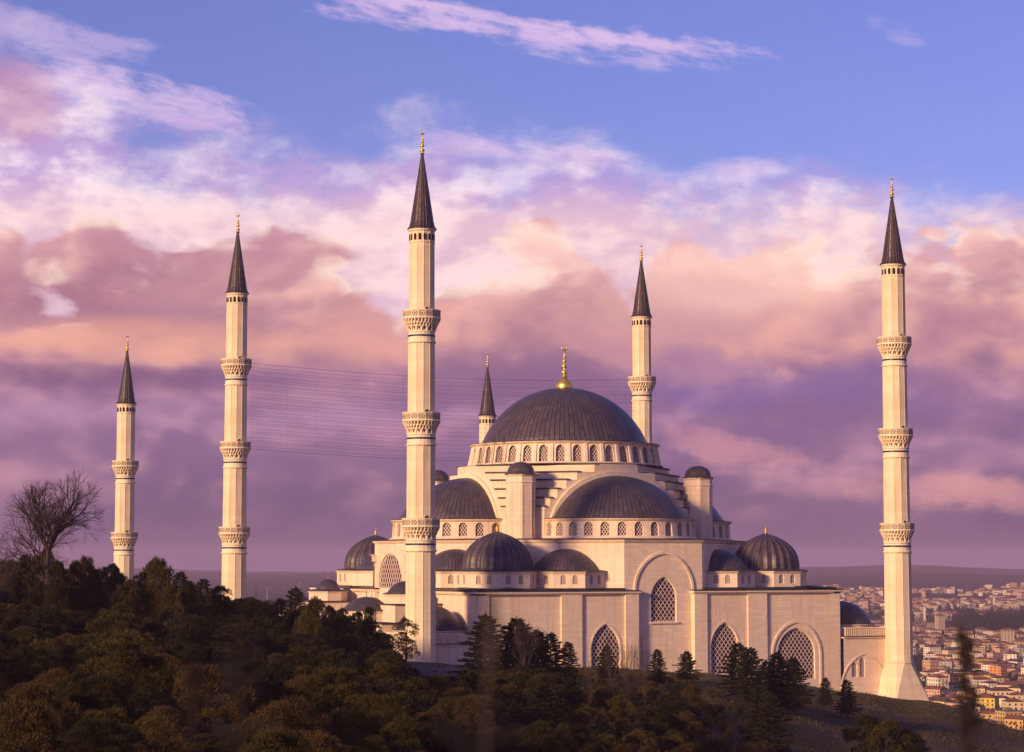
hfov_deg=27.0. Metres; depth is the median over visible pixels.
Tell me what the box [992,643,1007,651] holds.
apartment block
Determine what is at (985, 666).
apartment block
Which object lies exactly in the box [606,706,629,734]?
broadleaf tree
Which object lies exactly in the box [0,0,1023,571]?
sky
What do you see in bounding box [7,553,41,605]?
pine tree
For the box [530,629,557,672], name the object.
cedar tree
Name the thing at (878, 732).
tree
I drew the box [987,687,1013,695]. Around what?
apartment block
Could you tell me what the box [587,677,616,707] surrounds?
broadleaf tree
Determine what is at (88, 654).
evergreen bush
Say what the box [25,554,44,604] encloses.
broadleaf tree
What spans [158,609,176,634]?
cedar tree
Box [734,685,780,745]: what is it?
cedar tree
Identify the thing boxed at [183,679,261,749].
evergreen bush
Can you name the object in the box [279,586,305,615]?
cedar tree
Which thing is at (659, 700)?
broadleaf tree
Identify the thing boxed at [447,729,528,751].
broadleaf tree
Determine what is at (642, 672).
bare tree
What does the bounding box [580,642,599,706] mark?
bare tree
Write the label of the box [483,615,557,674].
cedar tree
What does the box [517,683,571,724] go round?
cedar tree
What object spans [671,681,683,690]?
shrub
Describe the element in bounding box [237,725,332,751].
broadleaf tree
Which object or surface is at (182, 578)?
cedar tree
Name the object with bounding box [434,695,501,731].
broadleaf tree
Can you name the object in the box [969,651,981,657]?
apartment block
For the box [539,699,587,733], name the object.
evergreen bush
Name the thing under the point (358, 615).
pine tree
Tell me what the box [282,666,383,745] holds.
evergreen bush
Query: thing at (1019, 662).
apartment block
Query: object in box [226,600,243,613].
pine tree
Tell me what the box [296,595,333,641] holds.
pine tree
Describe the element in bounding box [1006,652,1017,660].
apartment block
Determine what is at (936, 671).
apartment block
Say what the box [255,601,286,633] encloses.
broadleaf tree
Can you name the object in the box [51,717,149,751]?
evergreen bush
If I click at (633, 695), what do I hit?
broadleaf tree
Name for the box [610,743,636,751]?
broadleaf tree
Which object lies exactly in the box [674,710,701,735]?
broadleaf tree
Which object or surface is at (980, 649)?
apartment block
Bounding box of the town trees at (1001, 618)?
[865,603,1023,728]
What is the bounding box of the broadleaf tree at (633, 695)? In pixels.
[615,686,646,713]
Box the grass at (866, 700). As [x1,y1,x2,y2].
[577,666,1023,751]
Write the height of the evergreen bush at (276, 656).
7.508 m
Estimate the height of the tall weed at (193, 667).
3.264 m
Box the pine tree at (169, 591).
[154,584,186,621]
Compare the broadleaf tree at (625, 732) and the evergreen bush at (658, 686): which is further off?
the evergreen bush at (658, 686)
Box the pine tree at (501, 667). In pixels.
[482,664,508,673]
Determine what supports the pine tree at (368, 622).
on the ground at (281, 584)
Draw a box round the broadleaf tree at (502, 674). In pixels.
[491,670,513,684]
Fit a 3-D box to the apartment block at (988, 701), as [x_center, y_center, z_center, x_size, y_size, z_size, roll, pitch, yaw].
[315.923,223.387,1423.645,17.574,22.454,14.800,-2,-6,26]
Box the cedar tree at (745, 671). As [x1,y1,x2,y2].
[728,646,768,706]
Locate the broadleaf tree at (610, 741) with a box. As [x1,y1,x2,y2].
[586,733,622,751]
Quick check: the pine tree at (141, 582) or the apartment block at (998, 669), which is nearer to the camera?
the pine tree at (141, 582)
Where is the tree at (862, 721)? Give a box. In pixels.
[840,713,895,751]
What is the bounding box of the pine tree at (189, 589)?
[166,580,205,618]
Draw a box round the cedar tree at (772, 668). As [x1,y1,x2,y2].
[762,651,796,706]
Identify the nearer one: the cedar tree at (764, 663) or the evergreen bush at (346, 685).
the evergreen bush at (346, 685)
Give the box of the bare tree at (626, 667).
[613,638,640,707]
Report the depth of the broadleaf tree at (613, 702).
289.18 m
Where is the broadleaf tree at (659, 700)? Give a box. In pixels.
[651,694,671,707]
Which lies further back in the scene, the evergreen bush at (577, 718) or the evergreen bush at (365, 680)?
the evergreen bush at (577, 718)
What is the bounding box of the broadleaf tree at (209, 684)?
[134,663,270,748]
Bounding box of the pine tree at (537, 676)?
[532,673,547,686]
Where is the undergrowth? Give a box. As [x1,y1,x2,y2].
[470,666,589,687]
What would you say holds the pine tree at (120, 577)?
on the ground at (281, 584)
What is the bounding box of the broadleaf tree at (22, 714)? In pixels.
[0,698,94,751]
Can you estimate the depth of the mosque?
459.00 m
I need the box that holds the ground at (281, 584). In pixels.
[12,565,1023,751]
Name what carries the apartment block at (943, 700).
on the ground at (281, 584)
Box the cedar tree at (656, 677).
[646,649,670,683]
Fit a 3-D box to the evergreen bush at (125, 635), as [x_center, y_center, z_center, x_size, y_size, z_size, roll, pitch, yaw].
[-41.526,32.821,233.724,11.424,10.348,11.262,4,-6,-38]
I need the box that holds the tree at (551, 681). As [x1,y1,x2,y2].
[524,674,579,710]
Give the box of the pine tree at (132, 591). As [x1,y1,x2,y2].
[106,578,143,623]
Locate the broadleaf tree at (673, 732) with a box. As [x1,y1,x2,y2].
[655,729,704,751]
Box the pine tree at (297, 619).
[291,613,319,640]
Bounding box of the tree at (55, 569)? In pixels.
[35,560,73,613]
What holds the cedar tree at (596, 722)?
on the ground at (281, 584)
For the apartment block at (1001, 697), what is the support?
on the ground at (281, 584)
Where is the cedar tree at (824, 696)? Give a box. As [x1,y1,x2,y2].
[814,677,834,707]
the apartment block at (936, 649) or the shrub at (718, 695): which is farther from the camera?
the apartment block at (936, 649)
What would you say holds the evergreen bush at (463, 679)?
on the ground at (281, 584)
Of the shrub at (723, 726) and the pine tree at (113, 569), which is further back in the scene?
the pine tree at (113, 569)
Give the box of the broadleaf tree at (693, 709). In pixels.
[678,705,703,726]
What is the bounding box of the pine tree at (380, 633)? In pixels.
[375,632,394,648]
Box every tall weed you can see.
[152,658,201,751]
[198,599,287,751]
[433,676,525,751]
[483,592,497,751]
[933,625,984,751]
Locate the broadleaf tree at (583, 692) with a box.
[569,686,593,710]
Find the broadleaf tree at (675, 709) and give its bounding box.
[658,701,683,715]
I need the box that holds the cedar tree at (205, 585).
[195,579,212,600]
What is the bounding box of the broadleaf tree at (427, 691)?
[387,677,441,712]
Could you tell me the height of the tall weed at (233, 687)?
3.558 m
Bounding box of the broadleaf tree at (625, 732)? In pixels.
[618,727,642,743]
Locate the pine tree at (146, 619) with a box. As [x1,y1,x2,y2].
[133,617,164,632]
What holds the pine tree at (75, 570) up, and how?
on the ground at (281, 584)
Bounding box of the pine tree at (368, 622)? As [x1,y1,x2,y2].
[354,606,379,646]
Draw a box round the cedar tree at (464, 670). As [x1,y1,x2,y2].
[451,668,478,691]
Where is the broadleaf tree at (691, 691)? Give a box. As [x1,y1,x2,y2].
[675,684,707,713]
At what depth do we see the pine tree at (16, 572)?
308.15 m
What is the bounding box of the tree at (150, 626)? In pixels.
[134,620,168,649]
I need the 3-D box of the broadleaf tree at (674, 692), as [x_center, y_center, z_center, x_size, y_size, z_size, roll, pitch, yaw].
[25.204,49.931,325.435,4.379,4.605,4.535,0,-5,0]
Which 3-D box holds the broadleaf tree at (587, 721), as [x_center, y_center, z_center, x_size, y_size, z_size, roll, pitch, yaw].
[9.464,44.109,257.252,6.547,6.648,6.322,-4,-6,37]
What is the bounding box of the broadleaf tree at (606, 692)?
[588,686,626,713]
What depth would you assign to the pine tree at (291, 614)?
325.61 m
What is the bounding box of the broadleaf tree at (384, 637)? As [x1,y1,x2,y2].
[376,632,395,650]
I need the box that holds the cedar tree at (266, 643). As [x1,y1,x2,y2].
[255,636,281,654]
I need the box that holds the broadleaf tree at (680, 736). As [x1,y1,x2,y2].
[657,735,695,749]
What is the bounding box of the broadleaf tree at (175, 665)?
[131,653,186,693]
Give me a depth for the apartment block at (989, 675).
1791.52 m
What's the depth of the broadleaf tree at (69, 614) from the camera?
291.16 m
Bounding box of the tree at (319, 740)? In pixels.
[296,732,344,751]
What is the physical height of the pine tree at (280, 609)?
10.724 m
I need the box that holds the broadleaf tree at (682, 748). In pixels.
[669,744,693,751]
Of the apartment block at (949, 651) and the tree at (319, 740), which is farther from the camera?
the apartment block at (949, 651)
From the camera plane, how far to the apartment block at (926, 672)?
1918.24 m
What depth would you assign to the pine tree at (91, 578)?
312.55 m
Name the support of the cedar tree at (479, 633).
on the ground at (281, 584)
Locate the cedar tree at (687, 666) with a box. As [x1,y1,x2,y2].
[672,651,702,683]
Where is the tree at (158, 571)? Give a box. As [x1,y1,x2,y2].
[134,555,176,617]
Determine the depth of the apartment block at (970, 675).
1761.43 m
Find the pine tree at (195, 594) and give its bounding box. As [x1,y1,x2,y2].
[175,588,211,612]
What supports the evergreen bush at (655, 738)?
on the ground at (281, 584)
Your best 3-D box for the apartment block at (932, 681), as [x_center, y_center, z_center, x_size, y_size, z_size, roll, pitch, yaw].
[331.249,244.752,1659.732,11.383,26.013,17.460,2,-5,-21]
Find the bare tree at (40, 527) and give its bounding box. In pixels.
[0,466,107,605]
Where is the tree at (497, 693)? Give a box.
[471,686,517,707]
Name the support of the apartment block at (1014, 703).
on the ground at (281, 584)
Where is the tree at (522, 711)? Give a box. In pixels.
[498,702,534,734]
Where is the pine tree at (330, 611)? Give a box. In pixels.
[323,605,340,625]
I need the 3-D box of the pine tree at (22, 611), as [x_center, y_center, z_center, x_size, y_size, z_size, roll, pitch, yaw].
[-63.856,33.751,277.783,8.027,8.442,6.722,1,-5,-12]
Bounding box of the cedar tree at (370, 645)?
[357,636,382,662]
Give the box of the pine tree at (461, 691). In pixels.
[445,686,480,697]
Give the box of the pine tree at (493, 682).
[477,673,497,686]
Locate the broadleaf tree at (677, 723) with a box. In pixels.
[658,716,698,746]
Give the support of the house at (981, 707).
on the ground at (281, 584)
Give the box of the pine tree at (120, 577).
[103,571,138,606]
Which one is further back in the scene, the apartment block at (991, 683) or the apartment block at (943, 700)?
the apartment block at (991, 683)
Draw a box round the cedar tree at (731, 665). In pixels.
[712,641,761,698]
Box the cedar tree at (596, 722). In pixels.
[582,711,617,749]
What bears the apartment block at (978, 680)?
on the ground at (281, 584)
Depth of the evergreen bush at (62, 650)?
217.33 m
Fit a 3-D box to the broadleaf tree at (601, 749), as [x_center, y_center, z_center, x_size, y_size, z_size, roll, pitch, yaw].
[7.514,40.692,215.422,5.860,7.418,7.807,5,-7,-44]
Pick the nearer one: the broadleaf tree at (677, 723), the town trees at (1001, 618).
the broadleaf tree at (677, 723)
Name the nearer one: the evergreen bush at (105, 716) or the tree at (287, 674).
the evergreen bush at (105, 716)
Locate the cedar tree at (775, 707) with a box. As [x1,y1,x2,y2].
[747,691,794,751]
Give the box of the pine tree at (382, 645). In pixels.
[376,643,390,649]
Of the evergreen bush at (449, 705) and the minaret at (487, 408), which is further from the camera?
the minaret at (487, 408)
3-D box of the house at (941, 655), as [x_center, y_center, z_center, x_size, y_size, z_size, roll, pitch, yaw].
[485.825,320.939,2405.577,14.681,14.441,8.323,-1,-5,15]
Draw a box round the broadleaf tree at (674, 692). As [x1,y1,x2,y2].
[670,689,690,704]
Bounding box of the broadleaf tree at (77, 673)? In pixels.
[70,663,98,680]
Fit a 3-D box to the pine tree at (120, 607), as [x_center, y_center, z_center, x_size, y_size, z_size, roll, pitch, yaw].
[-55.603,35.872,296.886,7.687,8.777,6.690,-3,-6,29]
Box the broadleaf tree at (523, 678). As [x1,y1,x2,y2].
[499,673,535,703]
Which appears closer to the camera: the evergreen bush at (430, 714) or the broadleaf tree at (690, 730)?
the evergreen bush at (430, 714)
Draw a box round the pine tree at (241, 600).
[231,598,246,611]
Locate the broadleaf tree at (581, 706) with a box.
[575,703,590,710]
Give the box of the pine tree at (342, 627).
[329,608,353,634]
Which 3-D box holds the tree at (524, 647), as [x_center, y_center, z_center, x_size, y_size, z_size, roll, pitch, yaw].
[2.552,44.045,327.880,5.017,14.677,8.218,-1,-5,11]
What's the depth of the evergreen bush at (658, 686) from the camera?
323.30 m
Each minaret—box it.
[110,334,138,582]
[219,213,251,599]
[401,130,440,662]
[478,352,496,442]
[627,243,655,463]
[876,178,929,700]
[923,604,926,621]
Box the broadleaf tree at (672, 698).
[656,696,685,709]
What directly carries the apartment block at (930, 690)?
on the ground at (281, 584)
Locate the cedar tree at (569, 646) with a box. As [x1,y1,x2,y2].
[558,641,582,679]
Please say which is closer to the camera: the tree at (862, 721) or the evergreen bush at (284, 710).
the evergreen bush at (284, 710)
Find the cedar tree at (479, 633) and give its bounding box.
[447,611,520,673]
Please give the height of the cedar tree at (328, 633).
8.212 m
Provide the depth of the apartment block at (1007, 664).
2142.89 m
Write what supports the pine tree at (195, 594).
on the ground at (281, 584)
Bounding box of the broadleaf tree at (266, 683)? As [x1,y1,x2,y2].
[174,659,299,722]
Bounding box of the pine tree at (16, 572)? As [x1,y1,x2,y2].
[0,560,24,603]
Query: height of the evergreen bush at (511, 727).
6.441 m
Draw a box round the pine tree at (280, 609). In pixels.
[261,598,292,626]
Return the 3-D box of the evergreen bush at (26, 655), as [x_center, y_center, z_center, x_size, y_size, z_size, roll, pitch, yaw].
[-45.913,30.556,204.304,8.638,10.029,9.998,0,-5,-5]
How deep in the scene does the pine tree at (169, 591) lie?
306.29 m
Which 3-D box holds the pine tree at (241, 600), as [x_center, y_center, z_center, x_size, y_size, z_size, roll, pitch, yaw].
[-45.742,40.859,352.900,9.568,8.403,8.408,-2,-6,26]
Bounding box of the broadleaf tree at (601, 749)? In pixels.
[577,742,607,751]
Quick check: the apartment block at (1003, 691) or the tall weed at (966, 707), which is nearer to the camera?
the tall weed at (966, 707)
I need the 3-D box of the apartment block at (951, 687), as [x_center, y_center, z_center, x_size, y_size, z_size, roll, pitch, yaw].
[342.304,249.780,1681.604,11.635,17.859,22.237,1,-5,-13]
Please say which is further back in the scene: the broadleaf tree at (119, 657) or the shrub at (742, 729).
the shrub at (742, 729)
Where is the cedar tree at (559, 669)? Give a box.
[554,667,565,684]
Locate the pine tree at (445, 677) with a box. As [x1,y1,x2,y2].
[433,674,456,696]
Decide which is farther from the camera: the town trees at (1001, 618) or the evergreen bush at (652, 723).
the town trees at (1001, 618)
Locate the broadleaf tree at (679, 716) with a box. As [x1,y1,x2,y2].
[647,712,689,746]
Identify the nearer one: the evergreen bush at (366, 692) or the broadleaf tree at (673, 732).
the evergreen bush at (366, 692)
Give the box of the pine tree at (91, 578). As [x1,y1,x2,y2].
[73,556,103,618]
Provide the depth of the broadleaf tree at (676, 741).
248.63 m
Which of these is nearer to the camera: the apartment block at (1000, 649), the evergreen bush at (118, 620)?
the evergreen bush at (118, 620)
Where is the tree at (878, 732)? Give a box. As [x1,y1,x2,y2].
[857,718,913,751]
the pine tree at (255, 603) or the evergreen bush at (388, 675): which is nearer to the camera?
the evergreen bush at (388, 675)
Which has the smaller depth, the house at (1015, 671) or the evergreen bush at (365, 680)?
the evergreen bush at (365, 680)
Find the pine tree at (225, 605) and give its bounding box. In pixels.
[202,585,237,620]
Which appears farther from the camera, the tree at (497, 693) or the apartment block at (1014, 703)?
the apartment block at (1014, 703)
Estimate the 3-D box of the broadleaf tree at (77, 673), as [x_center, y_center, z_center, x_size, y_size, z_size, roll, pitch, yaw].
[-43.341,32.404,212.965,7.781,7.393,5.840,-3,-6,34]
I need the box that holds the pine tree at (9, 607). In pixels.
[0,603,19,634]
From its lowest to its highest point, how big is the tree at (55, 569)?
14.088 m
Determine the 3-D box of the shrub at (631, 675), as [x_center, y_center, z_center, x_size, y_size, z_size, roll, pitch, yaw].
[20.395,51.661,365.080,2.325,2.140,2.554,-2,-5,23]
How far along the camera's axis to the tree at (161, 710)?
163.69 m
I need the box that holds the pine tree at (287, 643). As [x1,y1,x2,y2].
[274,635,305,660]
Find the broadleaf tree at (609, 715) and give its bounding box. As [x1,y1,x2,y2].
[578,709,621,737]
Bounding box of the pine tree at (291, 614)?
[278,608,300,632]
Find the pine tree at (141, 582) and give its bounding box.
[132,570,155,610]
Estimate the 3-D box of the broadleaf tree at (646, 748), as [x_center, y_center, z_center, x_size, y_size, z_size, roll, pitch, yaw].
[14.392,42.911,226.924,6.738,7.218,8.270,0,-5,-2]
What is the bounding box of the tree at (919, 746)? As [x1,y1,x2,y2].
[887,729,931,751]
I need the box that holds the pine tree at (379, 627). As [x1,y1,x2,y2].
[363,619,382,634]
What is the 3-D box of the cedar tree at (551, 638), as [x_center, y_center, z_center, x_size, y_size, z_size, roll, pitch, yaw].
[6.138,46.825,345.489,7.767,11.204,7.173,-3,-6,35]
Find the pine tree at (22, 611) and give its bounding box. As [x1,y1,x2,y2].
[3,603,35,638]
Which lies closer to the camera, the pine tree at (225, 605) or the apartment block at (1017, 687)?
the pine tree at (225, 605)
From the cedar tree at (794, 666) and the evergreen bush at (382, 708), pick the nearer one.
the evergreen bush at (382, 708)
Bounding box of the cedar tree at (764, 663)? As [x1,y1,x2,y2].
[749,659,778,699]
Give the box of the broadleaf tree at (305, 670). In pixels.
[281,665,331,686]
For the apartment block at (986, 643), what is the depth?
2625.24 m
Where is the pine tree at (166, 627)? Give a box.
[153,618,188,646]
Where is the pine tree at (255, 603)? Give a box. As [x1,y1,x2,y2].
[232,598,262,622]
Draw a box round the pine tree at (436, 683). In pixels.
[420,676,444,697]
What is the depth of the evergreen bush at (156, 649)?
228.28 m
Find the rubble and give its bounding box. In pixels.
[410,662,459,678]
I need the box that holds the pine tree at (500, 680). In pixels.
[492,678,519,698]
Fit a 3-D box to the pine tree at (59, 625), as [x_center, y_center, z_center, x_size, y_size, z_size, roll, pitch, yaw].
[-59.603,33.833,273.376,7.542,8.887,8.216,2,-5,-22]
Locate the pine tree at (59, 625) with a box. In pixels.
[19,606,71,639]
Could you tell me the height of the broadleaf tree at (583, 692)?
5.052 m
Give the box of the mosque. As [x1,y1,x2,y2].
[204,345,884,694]
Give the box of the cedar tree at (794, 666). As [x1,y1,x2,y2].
[770,656,815,715]
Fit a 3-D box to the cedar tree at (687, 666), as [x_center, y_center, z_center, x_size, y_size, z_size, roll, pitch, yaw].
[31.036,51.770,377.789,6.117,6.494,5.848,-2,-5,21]
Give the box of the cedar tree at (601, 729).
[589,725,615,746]
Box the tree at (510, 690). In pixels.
[501,683,533,707]
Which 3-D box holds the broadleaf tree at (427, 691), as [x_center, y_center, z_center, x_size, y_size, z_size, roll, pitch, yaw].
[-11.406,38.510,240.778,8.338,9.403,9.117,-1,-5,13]
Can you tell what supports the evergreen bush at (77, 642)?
on the ground at (281, 584)
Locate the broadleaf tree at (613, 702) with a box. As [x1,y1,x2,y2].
[597,693,637,720]
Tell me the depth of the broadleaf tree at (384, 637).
365.12 m
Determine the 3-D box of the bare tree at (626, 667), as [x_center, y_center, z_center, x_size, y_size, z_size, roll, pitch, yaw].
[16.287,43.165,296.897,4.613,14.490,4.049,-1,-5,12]
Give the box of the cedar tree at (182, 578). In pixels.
[171,570,191,589]
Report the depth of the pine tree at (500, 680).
301.56 m
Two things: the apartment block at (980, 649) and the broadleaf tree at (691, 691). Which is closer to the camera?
the broadleaf tree at (691, 691)
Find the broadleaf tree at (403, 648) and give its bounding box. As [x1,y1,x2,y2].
[391,617,419,663]
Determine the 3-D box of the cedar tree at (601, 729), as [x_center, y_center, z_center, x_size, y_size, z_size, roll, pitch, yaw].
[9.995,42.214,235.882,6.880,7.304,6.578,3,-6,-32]
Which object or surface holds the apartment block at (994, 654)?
on the ground at (281, 584)
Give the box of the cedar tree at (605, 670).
[594,645,620,678]
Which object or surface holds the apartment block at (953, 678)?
on the ground at (281, 584)
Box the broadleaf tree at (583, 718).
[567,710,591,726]
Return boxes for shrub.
[626,674,635,682]
[666,674,674,683]
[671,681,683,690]
[703,718,715,728]
[705,687,713,695]
[712,690,720,698]
[715,703,726,712]
[715,721,734,732]
[723,726,735,736]
[737,723,746,731]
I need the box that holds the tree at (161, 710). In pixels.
[109,705,198,751]
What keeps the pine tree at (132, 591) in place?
on the ground at (281, 584)
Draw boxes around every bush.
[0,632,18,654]
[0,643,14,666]
[0,643,72,687]
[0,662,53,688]
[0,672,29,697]
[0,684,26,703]
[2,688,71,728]
[3,681,83,745]
[6,626,43,648]
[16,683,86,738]
[24,645,82,681]
[29,638,76,655]
[31,667,92,717]
[47,674,163,748]
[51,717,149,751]
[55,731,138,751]
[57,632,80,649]
[58,649,110,668]
[62,708,163,749]
[65,633,99,655]
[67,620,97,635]
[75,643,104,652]
[79,611,150,644]
[87,629,165,671]
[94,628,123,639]
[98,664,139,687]
[113,714,207,751]
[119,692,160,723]
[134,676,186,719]
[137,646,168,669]
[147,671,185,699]
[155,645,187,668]
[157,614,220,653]
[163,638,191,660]
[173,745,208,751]
[179,643,227,667]
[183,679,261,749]
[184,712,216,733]
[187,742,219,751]
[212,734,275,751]
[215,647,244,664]
[226,699,337,751]
[255,693,336,736]
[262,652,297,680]
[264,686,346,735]
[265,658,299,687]
[270,715,339,742]
[278,675,342,699]
[280,645,328,678]
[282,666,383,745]
[309,649,370,684]
[311,687,394,743]
[331,690,444,751]
[342,674,395,703]
[357,660,408,696]
[402,711,461,733]
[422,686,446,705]
[429,696,488,729]
[445,693,507,727]
[446,671,493,695]
[486,726,512,742]
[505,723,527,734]
[506,719,600,751]
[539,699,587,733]
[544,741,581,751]
[554,722,586,739]
[576,676,596,692]
[576,706,617,729]
[616,721,654,737]
[618,728,669,751]
[622,728,656,751]
[628,704,675,743]
[633,680,669,708]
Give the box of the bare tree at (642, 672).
[632,632,656,708]
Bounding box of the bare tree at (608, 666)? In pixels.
[600,631,625,693]
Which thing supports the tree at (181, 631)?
on the ground at (281, 584)
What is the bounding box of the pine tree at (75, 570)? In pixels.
[58,559,93,612]
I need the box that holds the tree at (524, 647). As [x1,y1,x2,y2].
[510,618,542,671]
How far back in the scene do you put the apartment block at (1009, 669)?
2060.36 m
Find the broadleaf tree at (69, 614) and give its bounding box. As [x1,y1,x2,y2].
[55,609,88,632]
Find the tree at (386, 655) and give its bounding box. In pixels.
[358,648,429,692]
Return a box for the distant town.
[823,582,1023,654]
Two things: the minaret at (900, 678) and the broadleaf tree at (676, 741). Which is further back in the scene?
the minaret at (900, 678)
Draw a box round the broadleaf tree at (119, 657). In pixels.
[47,637,213,734]
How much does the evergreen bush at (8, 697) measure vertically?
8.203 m
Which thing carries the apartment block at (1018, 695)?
on the ground at (281, 584)
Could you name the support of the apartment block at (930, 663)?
on the ground at (281, 584)
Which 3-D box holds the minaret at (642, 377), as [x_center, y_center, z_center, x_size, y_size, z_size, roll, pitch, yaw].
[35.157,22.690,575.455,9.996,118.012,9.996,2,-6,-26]
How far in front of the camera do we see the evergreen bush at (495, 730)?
222.69 m
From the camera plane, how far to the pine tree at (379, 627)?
396.31 m
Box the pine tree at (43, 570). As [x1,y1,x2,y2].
[29,548,56,607]
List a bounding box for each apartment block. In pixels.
[920,670,933,683]
[922,657,939,670]
[923,645,940,657]
[924,685,947,696]
[926,674,948,688]
[933,697,954,704]
[934,669,956,673]
[937,671,957,683]
[939,659,953,668]
[942,648,954,654]
[945,695,961,699]
[946,699,961,705]
[949,682,957,689]
[950,659,959,666]
[952,640,961,646]
[968,672,983,682]
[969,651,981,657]
[971,677,993,687]
[974,656,988,663]
[975,646,984,656]
[978,685,989,693]
[978,710,994,719]
[979,694,998,709]
[980,680,999,687]
[981,662,996,674]
[983,641,1009,645]
[984,661,1003,665]
[984,673,994,677]
[986,651,999,658]
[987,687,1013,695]
[989,664,1006,675]
[990,675,1004,682]
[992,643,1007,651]
[994,646,1005,659]
[995,707,1021,725]
[996,681,1023,686]
[997,695,1009,708]
[1001,661,1011,667]
[1001,698,1023,709]
[1005,643,1017,651]
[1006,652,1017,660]
[1006,684,1023,692]
[1007,659,1022,669]
[1007,667,1018,678]
[1007,692,1023,700]
[1015,646,1023,658]
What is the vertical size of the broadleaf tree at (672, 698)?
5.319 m
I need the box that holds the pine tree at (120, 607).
[93,602,137,631]
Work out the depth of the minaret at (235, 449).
523.20 m
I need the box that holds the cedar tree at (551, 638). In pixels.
[535,632,575,678]
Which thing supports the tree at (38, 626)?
on the ground at (281, 584)
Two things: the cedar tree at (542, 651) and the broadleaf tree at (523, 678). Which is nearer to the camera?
the broadleaf tree at (523, 678)
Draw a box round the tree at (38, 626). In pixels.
[21,612,60,643]
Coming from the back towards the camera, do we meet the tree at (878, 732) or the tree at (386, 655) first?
the tree at (878, 732)
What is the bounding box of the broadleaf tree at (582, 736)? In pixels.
[569,734,607,751]
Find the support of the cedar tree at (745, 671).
on the ground at (281, 584)
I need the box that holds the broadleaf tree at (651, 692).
[635,685,664,706]
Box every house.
[925,652,935,658]
[936,654,948,659]
[948,689,956,693]
[976,704,985,713]
[1003,715,1023,729]
[1010,670,1020,680]
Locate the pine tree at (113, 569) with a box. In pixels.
[99,562,125,608]
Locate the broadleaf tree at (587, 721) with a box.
[578,715,618,738]
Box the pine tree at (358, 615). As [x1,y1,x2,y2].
[347,610,367,642]
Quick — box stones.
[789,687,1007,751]
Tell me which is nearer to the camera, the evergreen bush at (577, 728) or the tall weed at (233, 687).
the tall weed at (233, 687)
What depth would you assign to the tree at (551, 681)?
285.94 m
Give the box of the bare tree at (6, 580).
[0,543,20,603]
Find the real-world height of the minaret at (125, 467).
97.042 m
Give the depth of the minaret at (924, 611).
3783.07 m
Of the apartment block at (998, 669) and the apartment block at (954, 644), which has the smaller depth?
the apartment block at (998, 669)
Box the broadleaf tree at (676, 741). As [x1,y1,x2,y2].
[659,734,695,751]
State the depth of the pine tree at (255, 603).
332.29 m
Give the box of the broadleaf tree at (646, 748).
[637,745,660,751]
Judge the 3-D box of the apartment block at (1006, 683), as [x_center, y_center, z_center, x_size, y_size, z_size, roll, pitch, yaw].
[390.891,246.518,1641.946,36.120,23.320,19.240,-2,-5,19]
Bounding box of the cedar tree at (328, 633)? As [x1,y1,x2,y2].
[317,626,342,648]
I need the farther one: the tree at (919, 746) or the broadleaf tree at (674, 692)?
the broadleaf tree at (674, 692)
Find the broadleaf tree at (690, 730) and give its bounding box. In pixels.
[683,720,698,740]
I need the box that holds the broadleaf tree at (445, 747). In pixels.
[380,721,461,751]
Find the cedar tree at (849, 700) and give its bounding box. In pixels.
[833,679,863,718]

